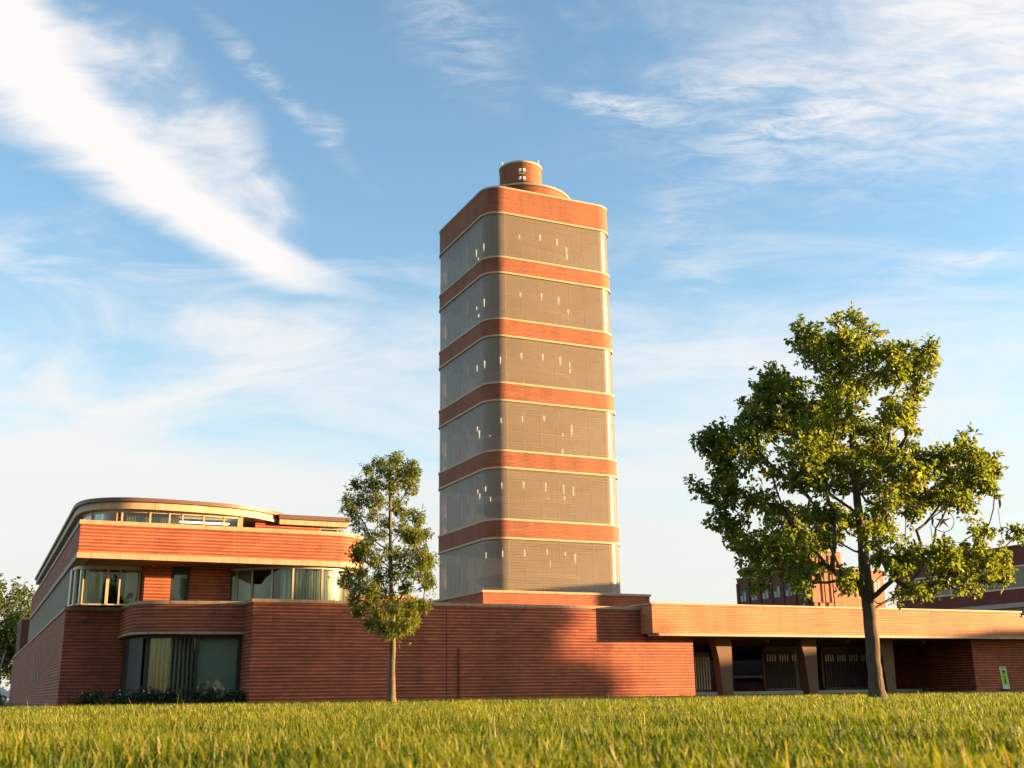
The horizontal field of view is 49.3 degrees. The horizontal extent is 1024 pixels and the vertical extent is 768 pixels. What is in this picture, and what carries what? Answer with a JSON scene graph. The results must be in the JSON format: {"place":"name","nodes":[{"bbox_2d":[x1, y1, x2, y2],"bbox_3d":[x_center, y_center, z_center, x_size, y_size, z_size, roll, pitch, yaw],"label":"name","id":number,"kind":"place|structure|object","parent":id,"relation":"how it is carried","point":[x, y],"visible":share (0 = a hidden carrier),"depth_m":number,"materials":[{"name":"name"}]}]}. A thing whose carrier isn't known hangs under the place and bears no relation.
{"place":"outdoors","nodes":[
{"label":"outdoors","id":0,"kind":"place"},
{"bbox_2d":[355,595,416,601],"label":"brick parapet","id":1,"kind":"structure","parent":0,"point":[395,599],"depth_m":60.36,"materials":[{"name":"brick"}]},
{"bbox_2d":[0,691,980,706],"bbox_3d":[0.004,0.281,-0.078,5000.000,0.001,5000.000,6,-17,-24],"label":"ground","id":2,"kind":"structure","parent":0,"point":[6,703],"depth_m":58.99,"materials":[{"name":"green plant"}]},
{"bbox_2d":[0,649,6,705],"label":"leaning sapling","id":3,"kind":"object","parent":2,"relation":"on","point":[1,702],"visible":0.87,"depth_m":56.30,"materials":[{"name":"green plant"}]},
{"bbox_2d":[0,687,9,701],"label":"parked car","id":4,"kind":"object","parent":2,"relation":"on","point":[4,694],"visible":0.65,"depth_m":103.40,"materials":[{"name":"white paint"}]},
{"bbox_2d":[0,591,29,682],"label":"shade tree","id":5,"kind":"object","parent":2,"relation":"on","point":[14,611],"visible":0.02,"depth_m":177.03,"materials":[{"name":"green plant"}]},
{"bbox_2d":[0,602,30,690],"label":"shade tree","id":6,"kind":"object","parent":2,"relation":"on","point":[12,624],"visible":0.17,"depth_m":140.40,"materials":[{"name":"green plant"}]},
{"bbox_2d":[0,573,34,688],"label":"shade tree","id":7,"kind":"object","parent":2,"relation":"on","point":[21,592],"visible":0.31,"depth_m":149.02,"materials":[{"name":"green plant"}]},
{"bbox_2d":[15,618,29,654],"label":"brick stair block","id":8,"kind":"structure","parent":2,"relation":"on","point":[22,633],"depth_m":92.80,"materials":[{"name":"brick"}]},
{"bbox_2d":[68,691,103,705],"bbox_3d":[-17.184,12.797,45.043,1.444,0.801,0.860,6,-17,-24],"label":"garden plant","id":9,"kind":"object","parent":2,"relation":"on","point":[90,702],"visible":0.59,"depth_m":45.02,"materials":[{"name":"green plant"}]},
{"bbox_2d":[89,688,124,705],"bbox_3d":[-15.897,12.472,44.059,1.317,0.890,1.153,-7,-17,21],"label":"garden plant","id":10,"kind":"object","parent":2,"relation":"on","point":[118,691],"visible":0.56,"depth_m":43.98,"materials":[{"name":"green plant"}]},
{"bbox_2d":[9,497,363,705],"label":"office building","id":11,"kind":"structure","parent":2,"relation":"on","point":[135,593],"depth_m":46.88,"materials":[{"name":"red brick"}]},
{"bbox_2d":[70,565,141,605],"bbox_3d":[-17.001,8.483,46.738,2.680,1.620,1.152,6,-17,-24],"label":"bay window","id":12,"kind":"structure","parent":11,"relation":"in","point":[94,573],"depth_m":46.63,"materials":[{"name":"glass"}]},
{"bbox_2d":[83,510,239,526],"bbox_3d":[-15.252,6.153,48.606,6.356,0.860,2.267,6,-17,-24],"label":"top window","id":13,"kind":"structure","parent":11,"relation":"in","point":[98,515],"depth_m":47.86,"materials":[{"name":"glass"}]},
{"bbox_2d":[169,567,189,600],"bbox_3d":[-14.131,8.642,47.309,0.780,1.700,0.410,6,-17,-24],"label":"alcove window","id":14,"kind":"structure","parent":11,"relation":"in","point":[179,586],"depth_m":47.38,"materials":[{"name":"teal glass"}]},
{"bbox_2d":[120,634,241,704],"bbox_3d":[-13.745,11.836,46.081,4.113,2.720,4.200,6,-17,-24],"label":"bow window","id":15,"kind":"structure","parent":11,"relation":"in","point":[217,659],"depth_m":44.95,"materials":[{"name":"clear glass"}]},
{"bbox_2d":[230,566,353,600],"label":"drum window","id":16,"kind":"structure","parent":11,"relation":"in","point":[297,582],"depth_m":47.96,"materials":[{"name":"glass"}]},
{"bbox_2d":[320,527,343,531],"bbox_3d":[-8.460,7.088,52.240,1.200,0.710,0.100,6,-17,-24],"label":"rear window","id":17,"kind":"structure","parent":11,"relation":"in","point":[321,528],"depth_m":52.25,"materials":[{"name":"metal"}]},
{"bbox_2d":[236,599,695,702],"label":"perimeter wall","id":18,"kind":"structure","parent":2,"relation":"on","point":[294,650],"depth_m":47.43,"materials":[{"name":"red brick"}]},
{"bbox_2d":[431,590,650,606],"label":"brick plinth","id":19,"kind":"structure","parent":2,"relation":"on","point":[544,598],"depth_m":85.06,"materials":[{"name":"brick"}]},
{"bbox_2d":[438,160,619,598],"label":"research tower","id":20,"kind":"structure","parent":19,"relation":"on","point":[520,239],"depth_m":94.91,"materials":[{"name":"glass"}]},
{"bbox_2d":[893,544,1023,615],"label":"factory building","id":21,"kind":"structure","parent":2,"relation":"on","point":[1010,597],"depth_m":97.79,"materials":[{"name":"red brick"}]},
{"bbox_2d":[993,607,1023,615],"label":"lower windows","id":22,"kind":"structure","parent":21,"relation":"in","point":[1022,608],"depth_m":95.00,"materials":[{"name":"beige glass"}]},
{"bbox_2d":[0,691,1023,767],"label":"lawn","id":23,"kind":"structure","parent":0,"point":[627,711],"depth_m":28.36,"materials":[{"name":"plant"}]},
{"bbox_2d":[109,687,141,704],"bbox_3d":[-14.888,12.097,42.739,1.514,0.944,1.216,6,-17,-24],"label":"garden plant","id":24,"kind":"object","parent":23,"relation":"on","point":[114,701],"visible":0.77,"depth_m":42.65,"materials":[{"name":"green plant"}]},
{"bbox_2d":[132,686,162,704],"bbox_3d":[-13.993,11.951,42.748,1.158,0.857,1.043,6,-17,-24],"label":"garden plant","id":25,"kind":"object","parent":23,"relation":"on","point":[145,698],"visible":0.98,"depth_m":42.63,"materials":[{"name":"green plant"}]},
{"bbox_2d":[158,686,185,704],"bbox_3d":[-13.078,12.070,42.876,1.044,0.923,1.183,6,-17,-24],"label":"garden plant","id":26,"kind":"object","parent":23,"relation":"on","point":[170,696],"visible":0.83,"depth_m":42.74,"materials":[{"name":"green plant"}]},
{"bbox_2d":[184,682,211,703],"bbox_3d":[-12.201,12.139,43.360,1.046,1.063,1.082,6,-17,-24],"label":"garden plant","id":27,"kind":"object","parent":23,"relation":"on","point":[192,699],"visible":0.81,"depth_m":43.22,"materials":[{"name":"green plant"}]},
{"bbox_2d":[199,686,233,703],"bbox_3d":[-11.507,12.285,43.471,1.115,0.964,1.245,-4,-16,10],"label":"garden plant","id":28,"kind":"object","parent":23,"relation":"on","point":[212,695],"visible":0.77,"depth_m":43.33,"materials":[{"name":"green plant"}]},
{"bbox_2d":[219,689,244,703],"bbox_3d":[-10.781,12.382,43.732,0.822,0.838,1.556,-14,-21,41],"label":"garden plant","id":29,"kind":"object","parent":23,"relation":"on","point":[235,697],"visible":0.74,"depth_m":43.58,"materials":[{"name":"green plant"}]},
{"bbox_2d":[327,450,441,702],"bbox_3d":[-3.840,5.777,34.668,3.243,7.998,3.031,-6,-16,20],"label":"slim tree","id":30,"kind":"object","parent":23,"relation":"on","point":[399,625],"visible":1,"depth_m":34.46,"materials":[{"name":"green plant"}]},
{"bbox_2d":[683,301,1023,699],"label":"oak tree","id":31,"kind":"object","parent":23,"relation":"on","point":[816,437],"visible":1,"depth_m":27.61,"materials":[{"name":"green plant"}]},
{"bbox_2d":[999,667,1011,690],"bbox_3d":[25.372,15.189,57.443,0.441,1.219,0.480,-1,-15,0],"label":"crossing sign","id":32,"kind":"object","parent":23,"relation":"on","point":[1004,679],"visible":0.96,"depth_m":57.39,"materials":[{"name":"green metal"}]},
{"bbox_2d":[0,0,1023,699],"label":"sky","id":33,"kind":"structure","parent":0,"point":[221,221],"materials":[{"name":"blue"}]},
{"bbox_2d":[736,550,885,607],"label":"brick warehouse","id":34,"kind":"structure","parent":0,"point":[826,595],"depth_m":166.32,"materials":[{"name":"brick"}]},
{"bbox_2d":[740,590,747,602],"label":"window","id":35,"kind":"structure","parent":34,"relation":"in","point":[743,597],"depth_m":176.58,"materials":[{"name":"grey glass"}]},
{"bbox_2d":[751,593,757,600],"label":"window","id":36,"kind":"structure","parent":34,"relation":"in","point":[755,598],"depth_m":174.10,"materials":[{"name":"grey glass"}]},
{"bbox_2d":[762,589,769,599],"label":"window","id":37,"kind":"structure","parent":34,"relation":"in","point":[766,596],"depth_m":171.53,"materials":[{"name":"grey glass"}]},
{"bbox_2d":[773,585,780,598],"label":"window","id":38,"kind":"structure","parent":34,"relation":"in","point":[777,594],"depth_m":169.16,"materials":[{"name":"grey glass"}]},
{"bbox_2d":[785,583,792,596],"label":"window","id":39,"kind":"structure","parent":34,"relation":"in","point":[786,585],"depth_m":167.04,"materials":[{"name":"grey glass"}]},
{"bbox_2d":[873,579,880,592],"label":"window","id":40,"kind":"structure","parent":34,"relation":"in","point":[876,585],"depth_m":167.18,"materials":[{"name":"white glass"}]},
{"bbox_2d":[696,690,1023,695],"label":"driveway","id":41,"kind":"structure","parent":0,"point":[834,693],"depth_m":56.02,"materials":[{"name":"concrete"}]},
{"bbox_2d":[693,652,710,691],"bbox_3d":[9.614,15.189,58.462,1.900,2.180,0.200,6,-17,-24],"label":"slatted screen","id":42,"kind":"object","parent":41,"relation":"on","point":[702,672],"visible":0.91,"depth_m":58.60,"materials":[{"name":"metal"}]},
{"bbox_2d":[710,661,763,691],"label":"courtyard wall","id":43,"kind":"structure","parent":41,"relation":"on","point":[747,675],"depth_m":74.04,"materials":[{"name":"red brick"}]},
{"bbox_2d":[696,689,921,694],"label":"kerb","id":44,"kind":"structure","parent":41,"relation":"on","point":[797,692],"depth_m":59.07,"materials":[{"name":"concrete"}]},
{"bbox_2d":[626,602,1023,694],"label":"carport canopy","id":45,"kind":"object","parent":41,"relation":"on","point":[724,635],"visible":0.63,"depth_m":55.38,"materials":[{"name":"concrete"}]},
{"bbox_2d":[761,646,802,690],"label":"metal gate","id":46,"kind":"structure","parent":45,"relation":"attached to","point":[780,668],"depth_m":60.60,"materials":[{"name":"black metal"}]},
{"bbox_2d":[819,646,867,689],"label":"metal gate","id":47,"kind":"structure","parent":45,"relation":"attached to","point":[844,668],"depth_m":62.40,"materials":[{"name":"black metal"}]},
{"bbox_2d":[817,640,1023,691],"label":"brick wall","id":48,"kind":"structure","parent":0,"point":[971,665],"depth_m":61.14,"materials":[{"name":"red brick"}]},
{"bbox_2d":[933,510,953,536],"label":"ring ornament","id":49,"kind":"object","parent":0,"point":[943,521],"visible":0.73,"depth_m":96.08,"materials":[{"name":"black metal"}]},
{"bbox_2d":[998,497,1002,542],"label":"curved vane","id":50,"kind":"object","parent":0,"point":[999,500],"visible":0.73,"depth_m":96.44,"materials":[{"name":"black metal"}]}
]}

